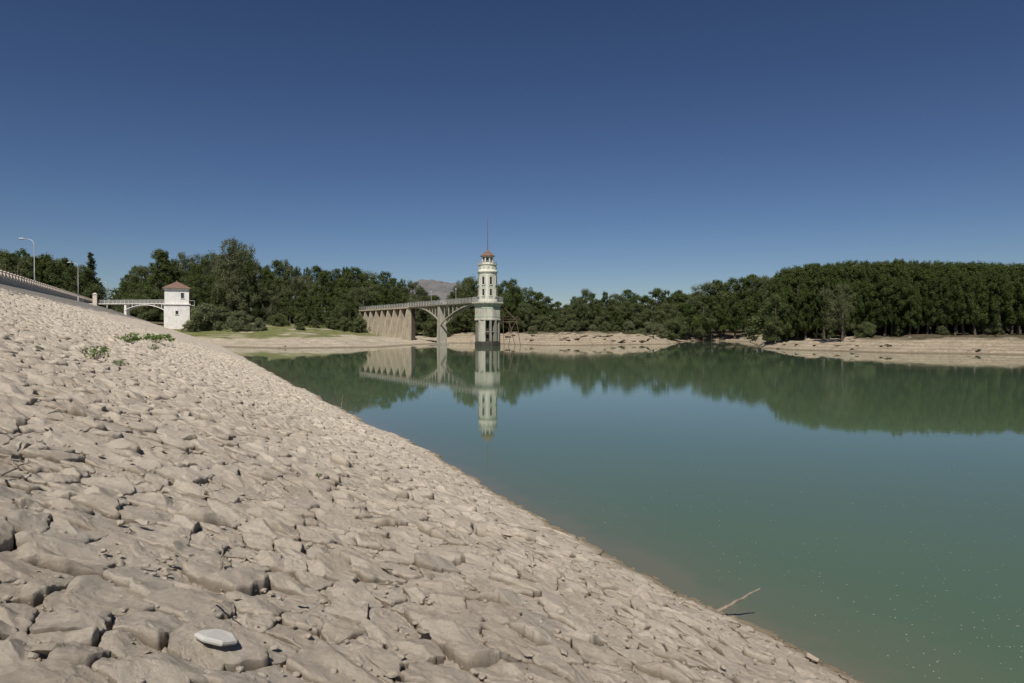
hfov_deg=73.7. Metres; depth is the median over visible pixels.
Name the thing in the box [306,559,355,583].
slope stone
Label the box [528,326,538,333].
willow shrub
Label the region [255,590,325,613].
slope stone
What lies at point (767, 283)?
broadleaf tree
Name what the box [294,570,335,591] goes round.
slope stone
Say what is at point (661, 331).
willow shrub
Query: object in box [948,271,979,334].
pine tree
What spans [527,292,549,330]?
pine tree
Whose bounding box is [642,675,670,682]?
slope stone
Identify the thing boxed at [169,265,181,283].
pine tree
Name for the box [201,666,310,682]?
slope stone
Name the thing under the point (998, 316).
pine tree
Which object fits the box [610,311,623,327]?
pine tree
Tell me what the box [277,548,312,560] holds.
slope stone
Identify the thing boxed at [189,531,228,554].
slope stone
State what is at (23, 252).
pine tree
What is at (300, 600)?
loose stone
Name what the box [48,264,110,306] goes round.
broadleaf tree
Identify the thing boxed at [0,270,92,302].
parapet wall
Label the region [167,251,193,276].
eucalyptus tree
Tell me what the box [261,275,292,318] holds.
broadleaf tree
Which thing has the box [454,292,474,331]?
broadleaf tree
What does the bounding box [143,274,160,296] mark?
pine tree
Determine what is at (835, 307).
eucalyptus tree
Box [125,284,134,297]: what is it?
pine tree
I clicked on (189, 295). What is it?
broadleaf tree
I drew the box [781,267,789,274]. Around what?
pine tree
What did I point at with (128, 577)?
slope stone
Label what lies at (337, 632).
slope stone
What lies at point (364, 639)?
slope stone
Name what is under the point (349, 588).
slope stone
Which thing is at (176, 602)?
slope stone
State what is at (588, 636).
slope stone
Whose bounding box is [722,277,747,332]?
pine tree
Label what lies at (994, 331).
shrub
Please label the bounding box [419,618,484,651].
slope stone
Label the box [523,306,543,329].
broadleaf tree
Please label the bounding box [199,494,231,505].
dry stick
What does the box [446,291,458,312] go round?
pine tree
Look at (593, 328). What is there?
willow shrub
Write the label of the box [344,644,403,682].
slope stone
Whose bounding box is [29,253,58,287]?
pine tree
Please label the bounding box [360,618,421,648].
slope stone
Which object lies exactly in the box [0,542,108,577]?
slope stone
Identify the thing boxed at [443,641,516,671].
slope stone
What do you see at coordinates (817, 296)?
pine tree
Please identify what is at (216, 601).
dry stick
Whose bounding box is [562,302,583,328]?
broadleaf tree
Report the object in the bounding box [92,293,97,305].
gate pillar
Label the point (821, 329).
shrub
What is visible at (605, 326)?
shrub
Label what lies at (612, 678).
slope stone
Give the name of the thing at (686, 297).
pine tree
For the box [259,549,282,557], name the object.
slope stone
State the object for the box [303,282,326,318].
broadleaf tree
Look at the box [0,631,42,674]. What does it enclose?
slope stone
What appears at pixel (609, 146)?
sky
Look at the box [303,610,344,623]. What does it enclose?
slope stone
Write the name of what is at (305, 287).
eucalyptus tree
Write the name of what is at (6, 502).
slope stone
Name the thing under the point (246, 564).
slope stone
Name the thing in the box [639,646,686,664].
slope stone
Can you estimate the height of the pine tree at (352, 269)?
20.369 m
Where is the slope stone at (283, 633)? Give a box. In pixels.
[265,624,323,648]
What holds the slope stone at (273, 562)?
on the riprap slope at (126, 319)
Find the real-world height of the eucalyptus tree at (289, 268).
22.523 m
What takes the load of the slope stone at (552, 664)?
on the riprap slope at (126, 319)
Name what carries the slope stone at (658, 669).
on the riprap slope at (126, 319)
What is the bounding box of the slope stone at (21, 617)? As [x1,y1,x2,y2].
[0,599,38,634]
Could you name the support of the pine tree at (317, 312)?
on the ground
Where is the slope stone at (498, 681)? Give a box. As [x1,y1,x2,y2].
[489,679,527,682]
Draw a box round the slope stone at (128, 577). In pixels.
[103,565,225,595]
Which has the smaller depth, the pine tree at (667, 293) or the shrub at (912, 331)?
the shrub at (912, 331)
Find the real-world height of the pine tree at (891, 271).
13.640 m
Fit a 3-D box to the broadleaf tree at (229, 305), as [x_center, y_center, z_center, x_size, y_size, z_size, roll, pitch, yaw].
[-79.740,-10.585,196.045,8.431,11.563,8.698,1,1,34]
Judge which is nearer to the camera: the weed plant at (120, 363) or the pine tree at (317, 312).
the weed plant at (120, 363)
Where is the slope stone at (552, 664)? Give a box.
[532,655,591,682]
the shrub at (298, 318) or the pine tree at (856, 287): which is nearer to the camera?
the pine tree at (856, 287)
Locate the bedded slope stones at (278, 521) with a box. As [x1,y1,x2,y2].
[0,287,863,682]
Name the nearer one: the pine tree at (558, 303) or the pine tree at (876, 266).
the pine tree at (876, 266)
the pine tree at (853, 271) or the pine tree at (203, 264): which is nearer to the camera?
the pine tree at (853, 271)
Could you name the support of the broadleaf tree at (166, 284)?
on the ground
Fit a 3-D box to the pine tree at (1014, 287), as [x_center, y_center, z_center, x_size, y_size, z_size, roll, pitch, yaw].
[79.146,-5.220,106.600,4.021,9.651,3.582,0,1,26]
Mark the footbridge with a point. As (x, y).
(127, 307)
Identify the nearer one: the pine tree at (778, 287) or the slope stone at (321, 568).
the slope stone at (321, 568)
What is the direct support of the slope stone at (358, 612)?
on the riprap slope at (126, 319)
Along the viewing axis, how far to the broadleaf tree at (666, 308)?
190.58 m
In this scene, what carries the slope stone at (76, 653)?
on the riprap slope at (126, 319)
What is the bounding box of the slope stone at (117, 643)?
[98,629,158,658]
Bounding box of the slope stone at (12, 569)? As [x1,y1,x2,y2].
[0,554,74,583]
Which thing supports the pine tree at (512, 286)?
on the ground
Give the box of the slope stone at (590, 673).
[572,664,603,682]
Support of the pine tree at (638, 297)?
on the ground
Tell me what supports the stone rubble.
on the riprap slope at (126, 319)
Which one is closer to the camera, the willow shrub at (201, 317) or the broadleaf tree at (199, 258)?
the willow shrub at (201, 317)
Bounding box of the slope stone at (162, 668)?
[91,653,207,682]
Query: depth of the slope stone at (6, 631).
2.39 m
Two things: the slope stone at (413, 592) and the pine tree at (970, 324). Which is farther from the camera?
the pine tree at (970, 324)
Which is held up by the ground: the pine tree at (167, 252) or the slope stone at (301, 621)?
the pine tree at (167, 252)
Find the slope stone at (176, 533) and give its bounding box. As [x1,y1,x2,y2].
[126,523,190,546]
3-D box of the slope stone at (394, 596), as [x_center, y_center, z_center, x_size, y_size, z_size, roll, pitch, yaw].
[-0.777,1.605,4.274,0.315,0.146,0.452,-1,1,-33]
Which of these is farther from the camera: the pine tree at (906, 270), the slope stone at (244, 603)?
the pine tree at (906, 270)
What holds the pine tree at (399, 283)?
on the ground
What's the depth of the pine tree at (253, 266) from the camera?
224.12 m
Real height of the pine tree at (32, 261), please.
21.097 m
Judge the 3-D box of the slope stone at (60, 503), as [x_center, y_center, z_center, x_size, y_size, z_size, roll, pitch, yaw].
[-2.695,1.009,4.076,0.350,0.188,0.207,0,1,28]
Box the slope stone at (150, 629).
[112,611,184,650]
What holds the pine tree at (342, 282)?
on the ground
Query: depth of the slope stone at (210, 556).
3.91 m
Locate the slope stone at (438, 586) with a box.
[406,577,465,598]
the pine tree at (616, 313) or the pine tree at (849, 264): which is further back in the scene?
the pine tree at (616, 313)
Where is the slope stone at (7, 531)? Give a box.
[0,516,14,551]
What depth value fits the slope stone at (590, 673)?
3.74 m
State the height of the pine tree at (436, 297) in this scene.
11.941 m
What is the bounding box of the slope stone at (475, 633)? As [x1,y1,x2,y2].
[465,627,483,643]
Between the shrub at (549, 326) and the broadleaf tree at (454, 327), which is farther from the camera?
the broadleaf tree at (454, 327)
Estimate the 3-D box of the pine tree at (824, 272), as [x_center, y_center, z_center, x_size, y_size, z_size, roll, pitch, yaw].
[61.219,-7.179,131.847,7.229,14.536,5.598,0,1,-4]
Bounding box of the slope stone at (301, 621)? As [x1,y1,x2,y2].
[281,611,323,637]
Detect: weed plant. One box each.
[80,343,110,359]
[112,359,125,365]
[113,333,145,343]
[143,333,175,342]
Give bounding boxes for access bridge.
[408,297,477,343]
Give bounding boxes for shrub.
[114,298,141,317]
[131,299,163,321]
[179,321,201,331]
[184,302,222,330]
[208,307,233,326]
[222,310,255,330]
[248,318,267,330]
[266,315,276,324]
[269,313,286,326]
[293,313,308,324]
[294,322,305,329]
[305,314,317,323]
[308,319,320,327]
[312,310,326,324]
[323,316,341,329]
[335,316,354,330]
[350,317,370,332]
[422,312,453,336]
[502,319,512,332]
[507,323,525,331]
[525,315,541,331]
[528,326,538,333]
[534,315,558,330]
[544,322,558,332]
[555,314,579,331]
[564,320,580,331]
[588,325,597,331]
[591,315,602,330]
[596,315,615,331]
[598,321,611,331]
[612,325,623,333]
[616,314,634,332]
[621,320,637,333]
[635,317,652,333]
[638,322,656,335]
[652,323,668,338]
[661,318,690,340]
[743,306,792,341]
[767,329,799,339]
[799,328,818,338]
[818,326,839,335]
[820,326,838,338]
[853,321,877,338]
[867,323,890,333]
[893,325,908,336]
[896,324,920,333]
[920,323,951,332]
[936,325,949,334]
[949,322,984,332]
[968,325,988,334]
[983,320,1010,334]
[984,323,1016,332]
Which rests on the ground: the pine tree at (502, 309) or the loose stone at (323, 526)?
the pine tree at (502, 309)
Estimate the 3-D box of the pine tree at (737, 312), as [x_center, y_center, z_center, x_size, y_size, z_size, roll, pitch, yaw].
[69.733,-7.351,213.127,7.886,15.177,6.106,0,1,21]
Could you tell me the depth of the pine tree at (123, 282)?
219.03 m
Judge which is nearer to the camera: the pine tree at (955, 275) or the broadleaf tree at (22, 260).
the pine tree at (955, 275)
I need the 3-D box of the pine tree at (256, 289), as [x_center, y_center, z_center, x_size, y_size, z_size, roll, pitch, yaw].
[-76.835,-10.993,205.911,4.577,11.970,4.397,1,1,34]
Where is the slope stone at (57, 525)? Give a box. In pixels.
[44,517,108,543]
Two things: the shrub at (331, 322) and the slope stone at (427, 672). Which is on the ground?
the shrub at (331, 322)
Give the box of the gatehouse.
[162,281,194,328]
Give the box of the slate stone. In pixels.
[194,629,236,645]
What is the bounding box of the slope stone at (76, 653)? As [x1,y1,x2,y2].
[47,640,110,667]
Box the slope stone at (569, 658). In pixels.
[537,644,588,666]
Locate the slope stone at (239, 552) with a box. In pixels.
[223,546,258,559]
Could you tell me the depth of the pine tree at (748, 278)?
230.57 m
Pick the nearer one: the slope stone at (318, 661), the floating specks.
the slope stone at (318, 661)
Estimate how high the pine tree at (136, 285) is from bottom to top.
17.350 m
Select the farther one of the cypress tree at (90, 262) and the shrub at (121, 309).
the cypress tree at (90, 262)
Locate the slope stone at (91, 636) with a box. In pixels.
[28,626,103,646]
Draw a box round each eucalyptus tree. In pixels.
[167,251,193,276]
[196,265,229,303]
[202,254,224,297]
[207,237,259,311]
[232,257,249,303]
[245,258,270,303]
[253,286,274,321]
[265,295,282,314]
[271,258,296,312]
[275,275,305,322]
[291,275,317,313]
[818,283,856,341]
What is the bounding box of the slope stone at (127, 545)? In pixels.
[85,534,165,571]
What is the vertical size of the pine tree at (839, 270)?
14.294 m
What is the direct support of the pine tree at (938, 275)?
on the ground
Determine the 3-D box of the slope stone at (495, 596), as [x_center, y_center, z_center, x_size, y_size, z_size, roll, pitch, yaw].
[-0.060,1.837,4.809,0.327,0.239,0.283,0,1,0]
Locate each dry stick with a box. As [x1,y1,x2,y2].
[0,453,31,466]
[0,459,28,477]
[2,433,22,445]
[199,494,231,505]
[212,599,231,610]
[219,545,223,570]
[717,588,759,612]
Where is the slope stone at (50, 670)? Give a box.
[0,658,108,682]
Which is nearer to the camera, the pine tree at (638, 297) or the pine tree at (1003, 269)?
the pine tree at (1003, 269)
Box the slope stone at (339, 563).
[315,552,357,581]
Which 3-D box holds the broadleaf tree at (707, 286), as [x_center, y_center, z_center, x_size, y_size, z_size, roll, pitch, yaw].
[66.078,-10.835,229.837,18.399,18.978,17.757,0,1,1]
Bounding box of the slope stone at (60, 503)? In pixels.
[33,497,92,514]
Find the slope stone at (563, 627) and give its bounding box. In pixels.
[550,618,573,631]
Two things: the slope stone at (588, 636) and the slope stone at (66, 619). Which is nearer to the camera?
the slope stone at (66, 619)
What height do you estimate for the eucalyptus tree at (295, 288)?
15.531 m
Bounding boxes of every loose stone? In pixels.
[31,642,64,653]
[134,519,151,525]
[294,598,309,604]
[318,523,326,529]
[417,628,428,633]
[500,530,512,537]
[558,646,567,654]
[802,652,818,661]
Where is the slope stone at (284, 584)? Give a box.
[268,573,326,602]
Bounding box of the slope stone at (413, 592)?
[403,583,433,603]
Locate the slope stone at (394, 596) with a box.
[360,582,406,606]
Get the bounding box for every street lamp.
[18,238,34,279]
[67,262,78,301]
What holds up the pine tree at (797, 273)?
on the ground
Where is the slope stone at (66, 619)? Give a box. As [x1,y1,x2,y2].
[29,608,111,633]
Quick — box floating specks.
[504,407,1022,678]
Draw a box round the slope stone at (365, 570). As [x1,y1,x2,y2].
[349,555,407,584]
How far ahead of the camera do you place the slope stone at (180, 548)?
3.92 m
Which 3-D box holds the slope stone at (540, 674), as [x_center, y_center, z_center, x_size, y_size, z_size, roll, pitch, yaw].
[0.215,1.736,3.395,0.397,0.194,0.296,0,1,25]
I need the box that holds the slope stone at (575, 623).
[548,611,609,643]
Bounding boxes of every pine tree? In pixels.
[0,253,25,276]
[13,248,30,272]
[22,255,45,280]
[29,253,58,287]
[53,257,80,292]
[80,273,90,296]
[98,283,107,307]
[113,274,132,305]
[119,265,145,299]
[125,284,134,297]
[132,266,153,298]
[138,248,185,313]
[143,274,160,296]
[144,264,155,282]
[152,259,172,298]
[158,250,174,271]
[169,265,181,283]
[185,263,202,306]
[190,258,213,302]
[197,276,220,305]
[238,249,263,278]
[239,259,258,307]
[250,285,261,315]
[257,265,275,296]
[257,268,281,308]
[268,260,292,296]
[277,290,294,319]
[289,266,303,300]
[293,290,313,321]
[300,266,317,307]
[306,266,331,305]
[306,271,333,311]
[310,296,327,323]
[315,270,333,310]
[325,300,337,319]
[326,278,340,310]
[329,268,340,294]
[333,277,360,314]
[337,266,352,290]
[338,266,372,302]
[362,275,380,305]
[370,271,396,306]
[371,282,399,308]
[383,286,406,307]
[385,277,401,307]
[395,278,407,306]
[396,296,409,306]
[418,290,432,303]
[430,295,446,320]
[446,288,464,308]
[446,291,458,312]
[473,278,477,296]
[497,281,512,311]
[498,295,510,332]
[501,299,517,331]
[502,298,525,323]
[503,279,524,329]
[507,289,524,318]
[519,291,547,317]
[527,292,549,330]
[539,296,558,322]
[539,308,548,326]
[550,301,562,319]
[550,312,559,326]
[570,296,579,313]
[583,293,603,311]
[591,300,608,316]
[593,304,603,315]
[599,291,615,316]
[609,299,621,319]
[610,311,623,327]
[619,289,640,315]
[623,294,648,331]
[636,295,653,317]
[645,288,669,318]
[656,289,674,317]
[667,292,696,322]
[674,293,703,339]
[687,302,699,337]
[688,292,706,315]
[698,295,730,340]
[706,279,728,332]
[718,298,730,336]
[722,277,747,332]
[723,294,746,338]
[731,277,755,332]
[732,274,767,331]
[733,298,756,335]
[747,291,765,334]
[756,278,778,328]
[764,281,788,341]
[768,277,789,319]
[769,272,795,338]
[770,288,798,341]
[773,269,788,284]
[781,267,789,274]
[781,275,809,340]
[787,266,794,278]
[787,269,806,336]
[790,288,817,339]
[799,265,808,277]
[800,268,812,300]
[802,265,822,335]
[804,277,830,338]
[806,262,820,283]
[808,276,835,338]
[815,267,835,308]
[823,264,842,330]
[825,277,845,337]
[828,277,861,337]
[833,267,846,333]
[835,264,856,333]
[844,260,863,266]
[844,266,860,333]
[847,280,865,336]
[849,278,874,324]
[854,264,870,298]
[856,267,875,330]
[858,260,869,270]
[859,284,883,335]
[863,267,886,333]
[867,273,903,336]
[868,263,883,272]
[875,277,906,336]
[878,262,889,269]
[878,262,908,330]
[885,258,904,272]
[890,270,914,332]
[895,264,915,325]
[895,284,924,334]
[905,265,925,333]
[907,280,928,333]
[913,268,928,333]
[916,274,942,333]
[918,260,936,274]
[920,268,943,333]
[922,269,954,333]
[930,277,960,329]
[931,265,946,294]
[937,264,956,330]
[942,267,968,332]
[942,271,966,334]
[945,262,960,332]
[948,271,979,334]
[954,264,980,332]
[956,272,994,334]
[965,264,984,329]
[968,263,1000,331]
[969,260,984,270]
[974,286,996,333]
[982,264,996,317]
[983,273,1022,334]
[984,285,1004,327]
[985,265,1005,293]
[989,261,998,271]
[994,264,1012,326]
[998,271,1019,333]
[1000,282,1017,334]
[1001,265,1014,286]
[1004,277,1023,334]
[1011,277,1023,326]
[1012,266,1023,333]
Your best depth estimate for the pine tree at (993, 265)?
123.28 m
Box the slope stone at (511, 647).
[482,630,537,663]
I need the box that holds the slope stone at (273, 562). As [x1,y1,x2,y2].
[246,552,286,572]
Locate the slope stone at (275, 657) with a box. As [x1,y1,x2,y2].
[232,624,299,667]
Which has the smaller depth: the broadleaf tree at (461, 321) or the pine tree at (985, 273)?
the pine tree at (985, 273)
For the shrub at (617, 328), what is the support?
on the ground
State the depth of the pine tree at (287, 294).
198.75 m
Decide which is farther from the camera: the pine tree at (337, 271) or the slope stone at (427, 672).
the pine tree at (337, 271)
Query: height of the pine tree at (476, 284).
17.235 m
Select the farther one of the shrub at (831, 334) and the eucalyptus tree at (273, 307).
the eucalyptus tree at (273, 307)
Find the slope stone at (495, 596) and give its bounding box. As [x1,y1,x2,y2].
[479,590,522,608]
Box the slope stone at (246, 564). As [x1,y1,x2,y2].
[228,561,260,570]
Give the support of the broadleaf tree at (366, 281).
on the ground
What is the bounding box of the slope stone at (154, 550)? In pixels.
[137,539,187,569]
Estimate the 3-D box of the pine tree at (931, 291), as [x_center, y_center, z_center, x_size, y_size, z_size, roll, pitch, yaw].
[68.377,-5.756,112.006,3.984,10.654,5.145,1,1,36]
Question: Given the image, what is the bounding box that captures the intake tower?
[472,218,502,345]
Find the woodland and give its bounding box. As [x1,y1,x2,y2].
[95,267,920,329]
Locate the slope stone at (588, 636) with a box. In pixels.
[552,630,603,646]
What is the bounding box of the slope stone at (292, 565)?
[281,556,306,577]
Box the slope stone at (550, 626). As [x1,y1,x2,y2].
[520,609,559,633]
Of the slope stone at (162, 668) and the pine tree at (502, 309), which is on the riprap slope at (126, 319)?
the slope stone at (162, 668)
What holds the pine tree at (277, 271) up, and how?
on the ground
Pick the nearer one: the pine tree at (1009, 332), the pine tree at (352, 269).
the pine tree at (1009, 332)
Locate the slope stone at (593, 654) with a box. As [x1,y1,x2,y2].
[571,638,632,670]
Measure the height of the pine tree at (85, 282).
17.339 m
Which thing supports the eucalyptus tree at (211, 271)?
on the ground
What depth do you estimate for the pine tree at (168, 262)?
205.03 m
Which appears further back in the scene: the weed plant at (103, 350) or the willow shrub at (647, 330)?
the willow shrub at (647, 330)
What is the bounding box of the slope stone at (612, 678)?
[587,663,624,682]
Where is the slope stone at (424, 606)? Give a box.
[389,602,471,615]
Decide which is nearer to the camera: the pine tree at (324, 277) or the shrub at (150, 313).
the shrub at (150, 313)
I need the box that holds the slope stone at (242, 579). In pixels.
[182,561,268,595]
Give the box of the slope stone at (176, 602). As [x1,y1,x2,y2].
[143,587,234,622]
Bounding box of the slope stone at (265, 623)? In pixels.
[225,613,275,632]
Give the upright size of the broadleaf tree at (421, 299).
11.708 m
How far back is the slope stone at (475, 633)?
3.83 m
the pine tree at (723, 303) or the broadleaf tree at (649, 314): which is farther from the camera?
the pine tree at (723, 303)
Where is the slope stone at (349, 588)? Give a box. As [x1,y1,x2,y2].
[321,579,383,609]
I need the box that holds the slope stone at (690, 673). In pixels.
[663,658,703,682]
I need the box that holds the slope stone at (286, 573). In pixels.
[267,572,291,577]
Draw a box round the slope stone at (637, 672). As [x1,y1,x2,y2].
[634,670,657,679]
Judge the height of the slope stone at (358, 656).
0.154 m
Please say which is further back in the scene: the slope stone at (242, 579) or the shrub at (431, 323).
the shrub at (431, 323)
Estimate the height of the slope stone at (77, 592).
0.212 m
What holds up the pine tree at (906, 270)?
on the ground
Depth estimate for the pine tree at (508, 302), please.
188.17 m
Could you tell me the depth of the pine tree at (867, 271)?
126.76 m
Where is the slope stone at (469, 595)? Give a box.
[459,590,479,600]
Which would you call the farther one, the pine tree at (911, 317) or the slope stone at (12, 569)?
the pine tree at (911, 317)
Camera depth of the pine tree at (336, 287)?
209.60 m
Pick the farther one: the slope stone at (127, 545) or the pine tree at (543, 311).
the pine tree at (543, 311)
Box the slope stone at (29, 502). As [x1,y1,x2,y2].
[15,495,45,511]
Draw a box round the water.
[225,341,1023,682]
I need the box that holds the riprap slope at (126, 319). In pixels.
[0,283,847,682]
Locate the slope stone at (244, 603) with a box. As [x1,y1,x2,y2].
[225,590,285,624]
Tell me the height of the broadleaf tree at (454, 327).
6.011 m
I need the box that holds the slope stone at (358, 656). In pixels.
[330,643,393,682]
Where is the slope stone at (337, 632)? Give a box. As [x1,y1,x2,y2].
[321,620,365,644]
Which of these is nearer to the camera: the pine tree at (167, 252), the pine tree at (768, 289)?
the pine tree at (768, 289)
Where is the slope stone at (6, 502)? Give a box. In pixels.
[0,497,18,508]
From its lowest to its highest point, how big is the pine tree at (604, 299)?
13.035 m
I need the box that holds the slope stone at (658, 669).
[636,661,692,682]
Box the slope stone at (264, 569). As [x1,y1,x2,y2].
[222,556,269,572]
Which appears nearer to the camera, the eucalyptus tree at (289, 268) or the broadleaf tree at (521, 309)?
the broadleaf tree at (521, 309)
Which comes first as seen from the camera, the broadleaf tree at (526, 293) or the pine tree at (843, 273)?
the pine tree at (843, 273)
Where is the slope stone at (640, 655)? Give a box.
[610,644,652,664]
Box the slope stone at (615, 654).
[600,646,634,669]
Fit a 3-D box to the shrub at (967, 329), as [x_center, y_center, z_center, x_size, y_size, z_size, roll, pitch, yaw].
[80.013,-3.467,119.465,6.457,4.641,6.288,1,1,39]
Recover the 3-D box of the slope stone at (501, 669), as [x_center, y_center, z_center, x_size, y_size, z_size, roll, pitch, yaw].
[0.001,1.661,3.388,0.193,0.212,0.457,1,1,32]
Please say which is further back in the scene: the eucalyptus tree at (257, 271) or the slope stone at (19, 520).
the eucalyptus tree at (257, 271)
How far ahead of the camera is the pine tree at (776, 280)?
140.83 m
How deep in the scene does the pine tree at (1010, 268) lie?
121.75 m
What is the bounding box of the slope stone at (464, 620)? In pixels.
[404,607,484,634]
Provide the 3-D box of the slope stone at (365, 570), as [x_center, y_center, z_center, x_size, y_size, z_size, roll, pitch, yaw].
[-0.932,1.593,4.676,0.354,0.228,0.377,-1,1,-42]
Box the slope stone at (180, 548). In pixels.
[131,534,200,559]
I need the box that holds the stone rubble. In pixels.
[0,314,852,682]
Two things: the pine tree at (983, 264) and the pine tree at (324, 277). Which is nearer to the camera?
the pine tree at (983, 264)
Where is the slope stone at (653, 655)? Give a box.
[645,651,665,661]
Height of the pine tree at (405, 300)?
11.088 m
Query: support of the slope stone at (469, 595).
on the riprap slope at (126, 319)
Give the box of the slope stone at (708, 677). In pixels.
[691,667,732,682]
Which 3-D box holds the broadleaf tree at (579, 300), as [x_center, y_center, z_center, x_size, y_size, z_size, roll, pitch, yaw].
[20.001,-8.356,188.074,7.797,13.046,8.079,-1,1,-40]
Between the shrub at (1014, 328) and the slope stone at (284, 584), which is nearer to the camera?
the slope stone at (284, 584)
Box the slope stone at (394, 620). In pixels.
[369,607,415,630]
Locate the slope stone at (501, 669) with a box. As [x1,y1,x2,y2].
[469,659,527,681]
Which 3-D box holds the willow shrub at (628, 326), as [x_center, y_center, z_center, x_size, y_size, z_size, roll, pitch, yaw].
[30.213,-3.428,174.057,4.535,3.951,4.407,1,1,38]
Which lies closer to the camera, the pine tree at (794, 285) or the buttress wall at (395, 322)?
the pine tree at (794, 285)
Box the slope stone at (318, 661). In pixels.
[286,640,387,682]
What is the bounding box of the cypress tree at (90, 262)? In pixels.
[79,252,105,307]
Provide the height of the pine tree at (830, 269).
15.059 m
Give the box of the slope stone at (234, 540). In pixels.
[213,532,245,549]
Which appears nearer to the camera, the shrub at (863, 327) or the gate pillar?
the shrub at (863, 327)
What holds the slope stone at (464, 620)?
on the riprap slope at (126, 319)
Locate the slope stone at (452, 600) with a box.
[425,592,466,609]
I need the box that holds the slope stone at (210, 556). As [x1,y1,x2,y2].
[188,550,229,566]
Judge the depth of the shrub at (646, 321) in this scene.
187.92 m
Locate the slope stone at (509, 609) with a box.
[471,599,521,617]
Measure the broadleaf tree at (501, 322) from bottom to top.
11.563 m
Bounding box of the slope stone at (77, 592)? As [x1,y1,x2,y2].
[43,575,154,616]
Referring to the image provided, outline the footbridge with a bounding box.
[89,300,163,315]
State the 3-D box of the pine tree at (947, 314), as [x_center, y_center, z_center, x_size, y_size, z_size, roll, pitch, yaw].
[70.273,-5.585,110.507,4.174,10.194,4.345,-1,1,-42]
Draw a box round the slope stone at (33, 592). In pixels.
[0,578,72,606]
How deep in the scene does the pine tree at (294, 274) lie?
223.15 m
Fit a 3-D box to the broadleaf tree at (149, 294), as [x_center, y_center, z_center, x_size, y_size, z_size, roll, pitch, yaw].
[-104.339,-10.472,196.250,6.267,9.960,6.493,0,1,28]
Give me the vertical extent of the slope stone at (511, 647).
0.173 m
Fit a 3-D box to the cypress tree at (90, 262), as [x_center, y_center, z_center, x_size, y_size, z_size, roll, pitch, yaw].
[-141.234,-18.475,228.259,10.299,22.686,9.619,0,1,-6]
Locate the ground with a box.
[142,318,1023,354]
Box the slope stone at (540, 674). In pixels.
[526,663,569,682]
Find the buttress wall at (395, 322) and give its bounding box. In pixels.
[358,303,416,340]
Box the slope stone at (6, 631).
[0,620,18,639]
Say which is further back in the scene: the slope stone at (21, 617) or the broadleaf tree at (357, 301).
the broadleaf tree at (357, 301)
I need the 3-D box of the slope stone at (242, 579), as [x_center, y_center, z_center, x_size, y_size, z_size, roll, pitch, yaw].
[-1.546,1.301,3.685,0.398,0.263,0.391,0,1,0]
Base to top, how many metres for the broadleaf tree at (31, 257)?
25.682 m
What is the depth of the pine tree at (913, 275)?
119.00 m
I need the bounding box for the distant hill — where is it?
[408,279,460,309]
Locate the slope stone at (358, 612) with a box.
[324,600,368,624]
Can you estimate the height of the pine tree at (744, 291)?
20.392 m
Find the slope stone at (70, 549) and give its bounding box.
[14,531,115,567]
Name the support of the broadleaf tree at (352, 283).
on the ground
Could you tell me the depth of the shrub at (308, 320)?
204.49 m
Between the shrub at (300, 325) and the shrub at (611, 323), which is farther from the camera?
the shrub at (611, 323)
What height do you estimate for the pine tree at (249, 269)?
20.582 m
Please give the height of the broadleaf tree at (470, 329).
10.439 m
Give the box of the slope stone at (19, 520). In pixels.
[0,507,51,532]
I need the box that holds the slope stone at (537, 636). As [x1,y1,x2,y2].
[509,622,576,653]
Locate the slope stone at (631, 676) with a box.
[593,663,647,682]
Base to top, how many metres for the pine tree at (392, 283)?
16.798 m
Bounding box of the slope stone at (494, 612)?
[466,600,530,625]
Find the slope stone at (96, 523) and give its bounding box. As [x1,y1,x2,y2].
[44,508,131,534]
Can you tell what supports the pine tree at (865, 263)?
on the ground
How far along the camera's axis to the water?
16.20 m
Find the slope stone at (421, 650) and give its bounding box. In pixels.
[386,638,445,668]
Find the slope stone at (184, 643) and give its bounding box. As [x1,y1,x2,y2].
[168,615,268,672]
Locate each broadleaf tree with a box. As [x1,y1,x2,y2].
[0,249,11,269]
[0,255,50,283]
[17,252,53,277]
[36,258,80,293]
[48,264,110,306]
[108,297,120,310]
[125,265,158,300]
[138,289,159,313]
[154,282,168,315]
[177,268,191,295]
[179,282,197,315]
[185,253,215,285]
[189,287,204,317]
[202,264,246,307]
[211,277,235,319]
[218,285,251,316]
[233,283,260,321]
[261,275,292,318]
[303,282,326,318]
[330,290,363,326]
[341,288,360,316]
[342,273,375,313]
[349,286,375,318]
[355,271,378,307]
[363,283,390,308]
[399,280,429,305]
[404,299,429,335]
[406,294,426,311]
[415,303,436,334]
[427,310,447,336]
[447,302,468,332]
[448,314,459,332]
[450,274,477,331]
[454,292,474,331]
[465,307,474,331]
[468,297,502,330]
[497,295,511,329]
[510,303,535,331]
[511,287,540,315]
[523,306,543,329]
[556,307,571,330]
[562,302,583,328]
[565,299,596,314]
[571,288,597,330]
[574,303,597,330]
[596,310,612,330]
[605,293,637,315]
[614,300,639,328]
[622,302,654,329]
[636,309,663,330]
[653,302,687,334]
[687,293,725,339]
[688,282,731,332]
[706,281,748,332]
[738,275,770,328]
[749,276,772,329]
[756,293,794,343]
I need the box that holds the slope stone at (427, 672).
[400,662,482,682]
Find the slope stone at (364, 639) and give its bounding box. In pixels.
[340,635,383,648]
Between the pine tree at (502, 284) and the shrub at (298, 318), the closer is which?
the shrub at (298, 318)
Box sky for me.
[0,0,1023,315]
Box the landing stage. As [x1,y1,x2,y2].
[502,307,520,345]
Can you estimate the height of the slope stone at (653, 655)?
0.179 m
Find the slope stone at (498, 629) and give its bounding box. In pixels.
[482,619,540,656]
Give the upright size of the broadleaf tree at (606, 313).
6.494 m
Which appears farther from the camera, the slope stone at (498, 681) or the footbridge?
the footbridge

